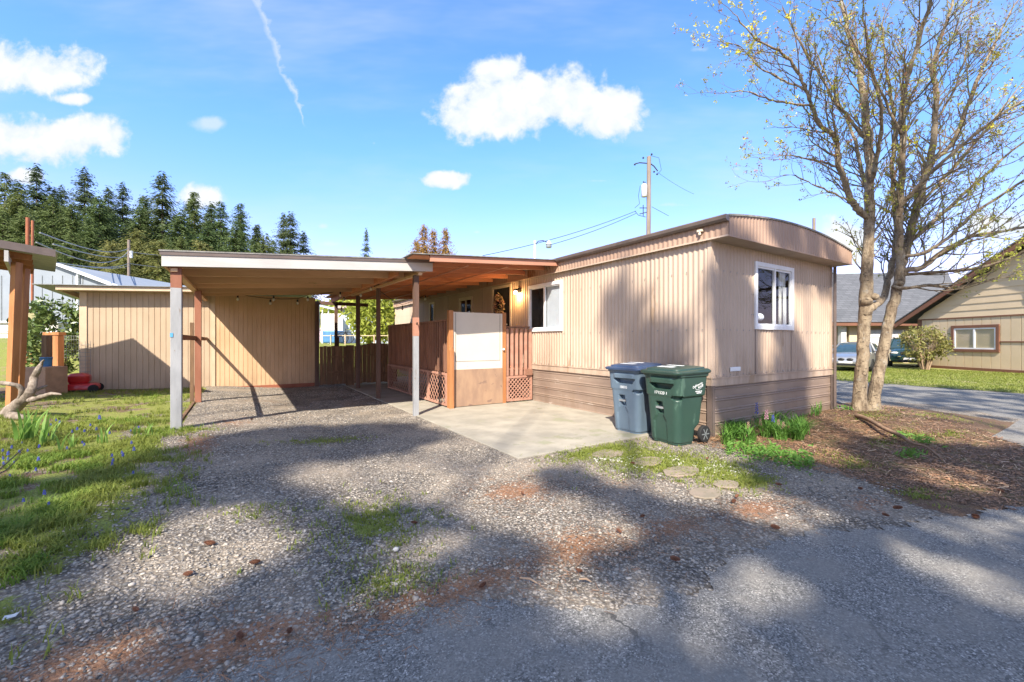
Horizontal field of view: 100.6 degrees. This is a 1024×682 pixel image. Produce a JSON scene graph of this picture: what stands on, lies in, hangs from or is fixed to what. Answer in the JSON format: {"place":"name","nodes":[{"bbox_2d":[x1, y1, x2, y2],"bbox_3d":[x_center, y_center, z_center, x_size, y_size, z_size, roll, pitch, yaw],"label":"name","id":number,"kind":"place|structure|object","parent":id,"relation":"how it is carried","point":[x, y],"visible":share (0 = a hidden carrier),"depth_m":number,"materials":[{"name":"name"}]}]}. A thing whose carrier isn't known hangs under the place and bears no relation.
{"place":"outdoors","nodes":[
{"label":"outdoors","id":0,"kind":"place"},
{"bbox_2d":[0,388,215,588],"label":"grass","id":1,"kind":"structure","parent":0,"point":[31,462],"depth_m":3.87,"materials":[{"name":"plant"}]},
{"bbox_2d":[175,385,414,437],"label":"carport gravel","id":2,"kind":"structure","parent":0,"point":[237,408],"depth_m":9.01,"materials":[{"name":"gravel"}]},
{"bbox_2d":[323,330,343,342],"bbox_3d":[-10.691,-0.248,25.500,0.922,0.745,1.000,0,0,0],"label":"window","id":3,"kind":"structure","parent":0,"point":[326,339],"depth_m":25.00,"materials":[{"name":"blue glass"}]},
{"bbox_2d":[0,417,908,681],"bbox_3d":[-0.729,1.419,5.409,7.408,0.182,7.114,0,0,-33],"label":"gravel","id":4,"kind":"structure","parent":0,"point":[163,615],"depth_m":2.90,"materials":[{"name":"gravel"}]},
{"bbox_2d":[342,376,651,458],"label":"patio slab","id":5,"kind":"structure","parent":0,"point":[525,429],"depth_m":7.74,"materials":[{"name":"concrete"}]},
{"bbox_2d":[388,310,532,408],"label":"fence","id":6,"kind":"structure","parent":5,"relation":"on","point":[472,367],"depth_m":10.03,"materials":[{"name":"brown wood"}]},
{"bbox_2d":[605,362,662,433],"bbox_3d":[2.096,0.919,7.096,0.881,1.126,0.730,0,0,-36],"label":"wheeled bin","id":7,"kind":"object","parent":5,"relation":"on","point":[630,399],"visible":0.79,"depth_m":6.82,"materials":[{"name":"blue"}]},
{"bbox_2d":[0,338,1023,681],"bbox_3d":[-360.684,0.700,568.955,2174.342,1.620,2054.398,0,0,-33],"label":"ground","id":8,"kind":"structure","parent":0,"point":[322,488],"depth_m":3.60,"materials":[{"name":"gravel"}]},
{"bbox_2d":[0,208,20,242],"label":"fir tree","id":9,"kind":"object","parent":8,"relation":"on","point":[2,216],"visible":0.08,"depth_m":60.02,"materials":[{"name":"green plant"}]},
{"bbox_2d":[0,172,30,234],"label":"fir tree","id":10,"kind":"object","parent":8,"relation":"on","point":[3,188],"visible":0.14,"depth_m":79.88,"materials":[{"name":"green plant"}]},
{"bbox_2d":[6,179,30,218],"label":"fir tree","id":11,"kind":"object","parent":8,"relation":"on","point":[17,185],"visible":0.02,"depth_m":91.79,"materials":[{"name":"green plant"}]},
{"bbox_2d":[0,188,40,240],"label":"fir tree","id":12,"kind":"object","parent":8,"relation":"on","point":[16,206],"visible":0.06,"depth_m":69.59,"materials":[{"name":"green plant"}]},
{"bbox_2d":[0,240,57,405],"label":"neighbour carport","id":13,"kind":"object","parent":8,"relation":"on","point":[19,262],"visible":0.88,"depth_m":8.02,"materials":[{"name":"brown wood"}]},
{"bbox_2d":[25,217,34,363],"bbox_3d":[-15.397,-1.381,13.618,1.487,5.362,0.262,0,0,35],"label":"service pole","id":14,"kind":"object","parent":8,"relation":"on","point":[27,232],"visible":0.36,"depth_m":13.98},
{"bbox_2d":[0,360,61,420],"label":"driftwood","id":15,"kind":"object","parent":8,"relation":"on","point":[23,399],"visible":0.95,"depth_m":7.12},
{"bbox_2d":[0,208,61,260],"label":"fir tree","id":16,"kind":"object","parent":8,"relation":"on","point":[21,227],"visible":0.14,"depth_m":59.57,"materials":[{"name":"green plant"}]},
{"bbox_2d":[6,163,60,238],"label":"fir tree","id":17,"kind":"object","parent":8,"relation":"on","point":[35,195],"visible":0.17,"depth_m":85.74,"materials":[{"name":"green plant"}]},
{"bbox_2d":[10,408,59,445],"bbox_3d":[-6.248,1.084,5.558,0.918,0.493,0.436,0,0,38],"label":"iris clump","id":18,"kind":"object","parent":8,"relation":"on","point":[29,430],"visible":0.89,"depth_m":5.50,"materials":[{"name":"green plant"}]},
{"bbox_2d":[15,230,59,258],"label":"fir tree","id":19,"kind":"object","parent":8,"relation":"on","point":[40,240],"visible":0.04,"depth_m":55.10,"materials":[{"name":"green plant"}]},
{"bbox_2d":[0,321,77,337],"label":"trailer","id":20,"kind":"object","parent":8,"relation":"on","point":[3,329],"visible":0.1,"depth_m":18.00,"materials":[{"name":"white metal"}]},
{"bbox_2d":[6,294,78,373],"bbox_3d":[-13.438,-0.007,12.620,1.942,2.717,1.985,0,0,-33],"label":"rhododendron","id":21,"kind":"object","parent":8,"relation":"on","point":[42,319],"visible":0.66,"depth_m":12.27,"materials":[{"name":"green plant"}]},
{"bbox_2d":[25,366,67,394],"bbox_3d":[-11.023,0.977,10.050,0.542,0.745,0.500,0,0,0],"label":"storage box","id":22,"kind":"object","parent":8,"relation":"on","point":[54,378],"visible":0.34,"depth_m":9.93,"materials":[{"name":"beige wood"}]},
{"bbox_2d":[41,335,52,365],"bbox_3d":[-11.227,0.631,10.270,0.130,1.537,0.140,0,0,0],"label":"timber post","id":23,"kind":"object","parent":8,"relation":"on","point":[46,345],"visible":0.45,"depth_m":10.22,"materials":[{"name":"brown wood"}]},
{"bbox_2d":[35,186,67,240],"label":"fir tree","id":24,"kind":"object","parent":8,"relation":"on","point":[54,191],"visible":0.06,"depth_m":88.02,"materials":[{"name":"green plant"}]},
{"bbox_2d":[22,194,82,255],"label":"fir tree","id":25,"kind":"object","parent":8,"relation":"on","point":[43,213],"visible":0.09,"depth_m":65.55,"materials":[{"name":"green plant"}]},
{"bbox_2d":[42,332,65,365],"bbox_3d":[-12.132,0.585,11.280,0.428,1.630,0.200,0,0,0],"label":"timber post","id":26,"kind":"object","parent":8,"relation":"on","point":[58,348],"visible":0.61,"depth_m":11.20,"materials":[{"name":"brown wood"}]},
{"bbox_2d":[47,420,68,449],"bbox_3d":[-5.692,1.193,5.274,0.945,0.290,0.263,0,0,39],"label":"iris clump","id":27,"kind":"object","parent":8,"relation":"on","point":[57,439],"visible":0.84,"depth_m":5.08,"materials":[{"name":"green plant"}]},
{"bbox_2d":[49,184,74,230],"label":"fir tree","id":28,"kind":"object","parent":8,"relation":"on","point":[61,192],"visible":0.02,"depth_m":94.97,"materials":[{"name":"green plant"}]},
{"bbox_2d":[34,202,99,264],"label":"fir tree","id":29,"kind":"object","parent":8,"relation":"on","point":[65,224],"visible":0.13,"depth_m":63.43,"materials":[{"name":"green plant"}]},
{"bbox_2d":[51,230,100,270],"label":"fir tree","id":30,"kind":"object","parent":8,"relation":"on","point":[67,259],"visible":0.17,"depth_m":54.94,"materials":[{"name":"green plant"}]},
{"bbox_2d":[54,166,114,244],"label":"fir tree","id":31,"kind":"object","parent":8,"relation":"on","point":[83,198],"visible":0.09,"depth_m":79.61,"materials":[{"name":"green plant"}]},
{"bbox_2d":[68,373,103,391],"bbox_3d":[-11.010,0.970,10.711,0.983,0.660,0.560,0,0,-33],"label":"lawn mower","id":32,"kind":"object","parent":8,"relation":"on","point":[78,381],"visible":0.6,"depth_m":10.65,"materials":[{"name":"red metal"}]},
{"bbox_2d":[58,218,122,271],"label":"fir tree","id":33,"kind":"object","parent":8,"relation":"on","point":[91,235],"visible":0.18,"depth_m":57.71,"materials":[{"name":"green plant"}]},
{"bbox_2d":[66,422,114,448],"bbox_3d":[-5.382,1.213,5.441,0.152,0.253,0.617,0,0,5],"label":"iris clump","id":34,"kind":"object","parent":8,"relation":"on","point":[71,443],"visible":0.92,"depth_m":5.57,"materials":[{"name":"green plant"}]},
{"bbox_2d":[0,263,184,320],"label":"metal building","id":35,"kind":"structure","parent":8,"relation":"on","point":[63,274],"depth_m":26.00,"materials":[{"name":"metal"}]},
{"bbox_2d":[63,196,147,273],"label":"fir tree","id":36,"kind":"object","parent":8,"relation":"on","point":[99,218],"visible":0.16,"depth_m":69.92,"materials":[{"name":"green plant"}]},
{"bbox_2d":[97,185,119,238],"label":"fir tree","id":37,"kind":"object","parent":8,"relation":"on","point":[108,194],"visible":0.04,"depth_m":94.87,"materials":[{"name":"green plant"}]},
{"bbox_2d":[74,240,144,278],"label":"fir tree","id":38,"kind":"object","parent":8,"relation":"on","point":[111,253],"visible":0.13,"depth_m":51.66,"materials":[{"name":"green plant"}]},
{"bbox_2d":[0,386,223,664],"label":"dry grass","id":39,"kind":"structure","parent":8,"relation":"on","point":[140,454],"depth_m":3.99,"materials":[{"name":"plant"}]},
{"bbox_2d":[101,255,148,275],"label":"fir tree","id":40,"kind":"object","parent":8,"relation":"on","point":[123,270],"visible":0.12,"depth_m":49.76,"materials":[{"name":"green plant"}]},
{"bbox_2d":[105,182,145,262],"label":"fir tree","id":41,"kind":"object","parent":8,"relation":"on","point":[123,210],"visible":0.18,"depth_m":85.66,"materials":[{"name":"green plant"}]},
{"bbox_2d":[98,228,156,278],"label":"fir tree","id":42,"kind":"object","parent":8,"relation":"on","point":[138,243],"visible":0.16,"depth_m":59.60,"materials":[{"name":"green plant"}]},
{"bbox_2d":[127,240,132,275],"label":"utility pole","id":43,"kind":"object","parent":8,"relation":"on","point":[130,253],"visible":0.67,"depth_m":44.89,"materials":[{"name":"brown wood"}]},
{"bbox_2d":[119,196,158,242],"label":"fir tree","id":44,"kind":"object","parent":8,"relation":"on","point":[146,204],"visible":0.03,"depth_m":91.75,"materials":[{"name":"green plant"}]},
{"bbox_2d":[112,208,166,275],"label":"fir tree","id":45,"kind":"object","parent":8,"relation":"on","point":[131,226],"visible":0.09,"depth_m":75.71,"materials":[{"name":"green plant"}]},
{"bbox_2d":[130,239,169,282],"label":"fir tree","id":46,"kind":"object","parent":8,"relation":"on","point":[157,268],"visible":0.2,"depth_m":53.52,"materials":[{"name":"green plant"}]},
{"bbox_2d":[121,171,190,277],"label":"fir tree","id":47,"kind":"object","parent":8,"relation":"on","point":[162,213],"visible":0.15,"depth_m":77.63,"materials":[{"name":"green plant"}]},
{"bbox_2d":[150,236,190,284],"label":"fir tree","id":48,"kind":"object","parent":8,"relation":"on","point":[180,242],"visible":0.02,"depth_m":57.83,"materials":[{"name":"green plant"}]},
{"bbox_2d":[147,210,198,280],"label":"fir tree","id":49,"kind":"object","parent":8,"relation":"on","point":[183,229],"visible":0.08,"depth_m":71.44,"materials":[{"name":"green plant"}]},
{"bbox_2d":[33,284,314,389],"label":"garden shed","id":50,"kind":"structure","parent":8,"relation":"on","point":[255,341],"depth_m":12.37,"materials":[{"name":"wood"}]},
{"bbox_2d":[171,192,217,249],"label":"fir tree","id":51,"kind":"object","parent":8,"relation":"on","point":[194,216],"visible":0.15,"depth_m":81.81,"materials":[{"name":"green plant"}]},
{"bbox_2d":[165,222,229,279],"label":"fir tree","id":52,"kind":"object","parent":8,"relation":"on","point":[208,239],"visible":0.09,"depth_m":69.72,"materials":[{"name":"green plant"}]},
{"bbox_2d":[181,240,214,284],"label":"fir tree","id":53,"kind":"object","parent":8,"relation":"on","point":[200,247],"visible":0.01,"depth_m":59.89,"materials":[{"name":"green plant"}]},
{"bbox_2d":[193,201,233,248],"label":"fir tree","id":54,"kind":"object","parent":8,"relation":"on","point":[211,207],"visible":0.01,"depth_m":87.62,"materials":[{"name":"green plant"}]},
{"bbox_2d":[198,200,235,251],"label":"fir tree","id":55,"kind":"object","parent":8,"relation":"on","point":[220,224],"visible":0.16,"depth_m":83.71,"materials":[{"name":"green plant"}]},
{"bbox_2d":[215,224,253,252],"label":"fir tree","id":56,"kind":"object","parent":8,"relation":"on","point":[235,244],"visible":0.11,"depth_m":69.83,"materials":[{"name":"green plant"}]},
{"bbox_2d":[220,203,258,251],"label":"fir tree","id":57,"kind":"object","parent":8,"relation":"on","point":[239,217],"visible":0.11,"depth_m":79.84,"materials":[{"name":"green plant"}]},
{"bbox_2d":[246,225,271,252],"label":"fir tree","id":58,"kind":"object","parent":8,"relation":"on","point":[255,228],"visible":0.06,"depth_m":83.89,"materials":[{"name":"green plant"}]},
{"bbox_2d":[256,233,280,253],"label":"fir tree","id":59,"kind":"object","parent":8,"relation":"on","point":[267,247],"visible":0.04,"depth_m":73.72,"materials":[{"name":"green plant"}]},
{"bbox_2d":[269,212,298,253],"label":"fir tree","id":60,"kind":"object","parent":8,"relation":"on","point":[281,247],"visible":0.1,"depth_m":81.63,"materials":[{"name":"green plant"}]},
{"bbox_2d":[159,249,433,429],"bbox_3d":[-5.317,-0.127,11.172,5.090,3.294,8.550,0,0,-33],"label":"carport","id":61,"kind":"object","parent":8,"relation":"on","point":[200,275],"visible":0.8,"depth_m":8.47,"materials":[{"name":"grey paint"}]},
{"bbox_2d":[236,286,425,311],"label":"string lights","id":62,"kind":"object","parent":61,"relation":"hanging from","point":[297,302],"visible":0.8,"depth_m":13.41,"materials":[{"name":"black plastic"}]},
{"bbox_2d":[274,211,324,299],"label":"fir tree","id":63,"kind":"object","parent":8,"relation":"on","point":[291,244],"visible":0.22,"depth_m":79.78,"materials":[{"name":"green plant"}]},
{"bbox_2d":[297,231,329,336],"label":"fir tree","id":64,"kind":"object","parent":8,"relation":"on","point":[306,250],"visible":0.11,"depth_m":83.97,"materials":[{"name":"green plant"}]},
{"bbox_2d":[346,345,353,384],"bbox_3d":[-5.472,0.820,14.369,0.250,1.360,0.100,0,0,-33],"label":"gate post","id":65,"kind":"object","parent":8,"relation":"on","point":[349,364],"visible":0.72,"depth_m":14.32,"materials":[{"name":"brown wood"}]},
{"bbox_2d":[320,346,345,384],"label":"board gate","id":66,"kind":"structure","parent":65,"relation":"attached to","point":[332,365],"depth_m":14.02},
{"bbox_2d":[354,343,396,382],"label":"board gate","id":67,"kind":"structure","parent":65,"relation":"attached to","point":[365,355],"depth_m":14.70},
{"bbox_2d":[320,305,387,342],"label":"grey house","id":68,"kind":"structure","parent":8,"relation":"on","point":[327,321],"depth_m":30.00,"materials":[{"name":"metal"}]},
{"bbox_2d":[359,228,370,256],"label":"fir tree","id":69,"kind":"object","parent":8,"relation":"on","point":[365,236],"visible":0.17,"depth_m":89.85,"materials":[{"name":"green plant"}]},
{"bbox_2d":[338,299,397,346],"bbox_3d":[-6.692,-1.402,21.617,3.810,3.639,3.743,0,0,17],"label":"leafy tree","id":70,"kind":"object","parent":8,"relation":"on","point":[368,320],"visible":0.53,"depth_m":20.53,"materials":[{"name":"green plant"}]},
{"bbox_2d":[411,224,434,253],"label":"golden conifer","id":71,"kind":"object","parent":8,"relation":"on","point":[424,239],"visible":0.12,"depth_m":59.78,"materials":[{"name":"plant"}]},
{"bbox_2d":[0,424,853,681],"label":"needle litter","id":72,"kind":"object","parent":8,"relation":"on","point":[445,597],"visible":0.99,"depth_m":2.46,"materials":[{"name":"plant"}]},
{"bbox_2d":[420,227,441,253],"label":"golden conifer","id":73,"kind":"object","parent":8,"relation":"on","point":[432,237],"visible":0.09,"depth_m":59.85,"materials":[{"name":"plant"}]},
{"bbox_2d":[436,228,457,254],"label":"golden conifer","id":74,"kind":"object","parent":8,"relation":"on","point":[445,249],"visible":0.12,"depth_m":60.87,"materials":[{"name":"plant"}]},
{"bbox_2d":[84,386,1006,621],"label":"weeds","id":75,"kind":"object","parent":8,"relation":"on","point":[666,459],"visible":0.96,"depth_m":4.58,"materials":[{"name":"green plant"}]},
{"bbox_2d":[592,449,622,456],"bbox_3d":[1.253,1.490,5.622,0.491,0.020,0.333,0,0,-33],"label":"stepping stone","id":76,"kind":"object","parent":8,"relation":"on","point":[609,453],"visible":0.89,"depth_m":5.60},
{"bbox_2d":[392,214,852,437],"bbox_3d":[0.612,-0.223,14.386,4.590,3.645,16.441,0,0,-33],"label":"mobile home","id":77,"kind":"object","parent":8,"relation":"on","point":[742,308],"visible":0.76,"depth_m":7.98,"materials":[{"name":"beige"}]},
{"bbox_2d":[429,302,434,320],"bbox_3d":[-2.831,-0.950,16.332,0.555,1.340,1.060,0,0,-33],"label":"window","id":78,"kind":"structure","parent":77,"relation":"in","point":[431,305],"depth_m":16.34,"materials":[{"name":"white glass"}]},
{"bbox_2d":[325,253,557,301],"bbox_3d":[-2.916,-1.640,12.718,3.500,0.424,9.440,0,0,-33],"label":"porch awning","id":79,"kind":"object","parent":77,"relation":"attached to","point":[450,272],"visible":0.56,"depth_m":10.42,"materials":[{"name":"wood"}]},
{"bbox_2d":[459,296,472,312],"bbox_3d":[-1.285,-0.950,13.920,0.555,1.240,1.510,0,0,-33],"label":"window","id":80,"kind":"structure","parent":77,"relation":"in","point":[465,303],"depth_m":14.12,"materials":[{"name":"white glass"}]},
{"bbox_2d":[493,292,504,313],"bbox_3d":[-0.360,-1.001,11.846,0.169,0.692,0.643,0,0,-27],"label":"wreath","id":81,"kind":"object","parent":77,"relation":"attached to","point":[498,298],"depth_m":11.82,"materials":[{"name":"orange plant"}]},
{"bbox_2d":[492,284,511,361],"bbox_3d":[-0.298,-0.490,11.904,0.110,2.120,1.030,0,0,-33],"label":"door","id":82,"kind":"structure","parent":77,"relation":"in","point":[505,291],"depth_m":11.74,"materials":[{"name":"wood"}]},
{"bbox_2d":[528,280,562,331],"bbox_3d":[0.999,-0.735,10.359,0.555,1.610,1.910,0,0,-33],"label":"window","id":83,"kind":"structure","parent":77,"relation":"in","point":[545,300],"depth_m":10.21,"materials":[{"name":"white plastic"}]},
{"bbox_2d":[754,261,793,329],"bbox_3d":[4.592,-0.710,7.873,1.920,1.620,0.555,0,0,-33],"label":"window","id":84,"kind":"structure","parent":77,"relation":"in","point":[773,284],"depth_m":7.97,"materials":[{"name":"white plastic"}]},
{"bbox_2d":[632,457,662,465],"bbox_3d":[1.694,1.490,5.266,0.476,0.020,0.316,0,0,-33],"label":"stepping stone","id":85,"kind":"object","parent":8,"relation":"on","point":[648,462],"visible":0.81,"depth_m":5.22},
{"bbox_2d":[634,153,660,233],"bbox_3d":[9.578,-5.870,29.941,1.936,14.741,0.498,0,0,-8],"label":"utility pole","id":86,"kind":"object","parent":8,"relation":"on","point":[645,190],"visible":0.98,"depth_m":29.88,"materials":[{"name":"brown wood"}]},
{"bbox_2d":[640,365,710,445],"bbox_3d":[2.479,0.927,6.388,0.881,1.126,0.730,0,0,-31],"label":"wheeled bin","id":87,"kind":"object","parent":8,"relation":"on","point":[675,393],"visible":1,"depth_m":6.14,"materials":[{"name":"green"}]},
{"bbox_2d":[663,466,698,476],"bbox_3d":[1.937,1.490,4.862,0.530,0.020,0.333,0,0,-33],"label":"stepping stone","id":88,"kind":"object","parent":8,"relation":"on","point":[667,472],"visible":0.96,"depth_m":4.83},
{"bbox_2d":[689,488,719,498],"bbox_3d":[1.889,1.490,4.166,0.266,0.020,0.319,0,0,31],"label":"stepping stone","id":89,"kind":"object","parent":8,"relation":"on","point":[705,493],"visible":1,"depth_m":4.13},
{"bbox_2d":[713,480,738,488],"bbox_3d":[2.232,1.490,4.426,0.296,0.020,0.236,0,0,-33],"label":"stepping stone","id":90,"kind":"object","parent":8,"relation":"on","point":[726,483],"visible":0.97,"depth_m":4.39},
{"bbox_2d":[716,417,763,444],"bbox_3d":[3.477,1.370,6.490,0.986,0.259,1.629,0,0,26],"label":"day lily clump","id":91,"kind":"object","parent":8,"relation":"on","point":[734,430],"visible":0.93,"depth_m":6.40,"materials":[{"name":"green plant"}]},
{"bbox_2d":[723,435,815,475],"bbox_3d":[3.386,1.452,5.643,1.065,0.216,1.660,0,0,34],"label":"weed patch","id":92,"kind":"object","parent":8,"relation":"on","point":[797,458],"visible":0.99,"depth_m":5.45,"materials":[{"name":"green plant"}]},
{"bbox_2d":[745,409,826,440],"bbox_3d":[4.483,1.359,7.017,1.267,0.281,2.090,0,0,37],"label":"day lily clump","id":93,"kind":"object","parent":8,"relation":"on","point":[797,428],"visible":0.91,"depth_m":6.62,"materials":[{"name":"green plant"}]},
{"bbox_2d":[672,0,1023,459],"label":"bare tree","id":94,"kind":"object","parent":8,"relation":"on","point":[896,200],"visible":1,"depth_m":8.40,"materials":[{"name":"brown plant"}]},
{"bbox_2d":[693,404,1023,509],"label":"bark chips","id":95,"kind":"object","parent":8,"relation":"on","point":[916,465],"visible":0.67,"depth_m":5.34,"materials":[{"name":"wood"}]},
{"bbox_2d":[710,405,1023,494],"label":"dead leaves","id":96,"kind":"object","parent":8,"relation":"on","point":[950,476],"visible":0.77,"depth_m":5.89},
{"bbox_2d":[893,446,927,458],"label":"weed plant","id":97,"kind":"object","parent":8,"relation":"on","point":[913,452],"visible":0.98,"depth_m":5.48,"materials":[{"name":"green plant"}]},
{"bbox_2d":[904,433,946,446],"bbox_3d":[5.990,1.434,6.140,0.451,0.157,0.548,0,0,-7],"label":"weed plant","id":98,"kind":"object","parent":8,"relation":"on","point":[920,440],"visible":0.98,"depth_m":6.14,"materials":[{"name":"green plant"}]},
{"bbox_2d":[897,325,956,369],"bbox_3d":[21.032,0.334,21.637,2.128,2.434,2.150,0,0,19],"label":"bush","id":99,"kind":"object","parent":8,"relation":"on","point":[925,358],"visible":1,"depth_m":21.36,"materials":[{"name":"green plant"}]},
{"bbox_2d":[0,0,1023,340],"label":"sky","id":100,"kind":"structure","parent":0,"point":[499,125],"materials":[{"name":"blue"}]},
{"bbox_2d":[136,426,1023,681],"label":"road","id":101,"kind":"structure","parent":0,"point":[937,599],"depth_m":2.21,"materials":[{"name":"asphalt"}]},
{"bbox_2d":[837,272,952,362],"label":"house","id":102,"kind":"structure","parent":0,"point":[848,286],"depth_m":29.78,"materials":[{"name":"grey"}]},
{"bbox_2d":[870,330,917,345],"bbox_3d":[26.400,0.325,28.455,5.600,2.150,0.070,0,0,0],"label":"garage door","id":103,"kind":"structure","parent":102,"relation":"in","point":[875,334],"depth_m":28.42,"materials":[{"name":"metal"}]},
{"bbox_2d":[837,380,1023,427],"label":"side road","id":104,"kind":"structure","parent":0,"point":[1002,404],"depth_m":11.02,"materials":[{"name":"asphalt"}]},
{"bbox_2d":[837,363,1023,392],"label":"lawn","id":105,"kind":"structure","parent":0,"point":[905,365],"depth_m":17.23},
{"bbox_2d":[837,342,877,371],"bbox_3d":[17.687,0.755,21.889,4.634,1.450,2.071,0,0,-41],"label":"parked car","id":106,"kind":"object","parent":105,"relation":"on","point":[846,354],"visible":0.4,"depth_m":20.66,"materials":[{"name":"silver metal"}]},
{"bbox_2d":[887,337,923,365],"bbox_3d":[23.293,0.603,25.092,2.071,1.695,4.522,0,0,40],"label":"parked car","id":107,"kind":"object","parent":105,"relation":"on","point":[895,351],"visible":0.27,"depth_m":23.87,"materials":[{"name":"metal"}]},
{"bbox_2d":[894,236,1023,373],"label":"house","id":108,"kind":"structure","parent":105,"relation":"on","point":[985,328],"depth_m":20.93,"materials":[{"name":"beige"}]},
{"bbox_2d":[951,324,999,352],"bbox_3d":[23.185,-0.125,21.340,0.070,1.350,2.220,0,0,0],"label":"window","id":109,"kind":"structure","parent":108,"relation":"in","point":[996,327],"depth_m":21.25,"materials":[{"name":"white plastic"}]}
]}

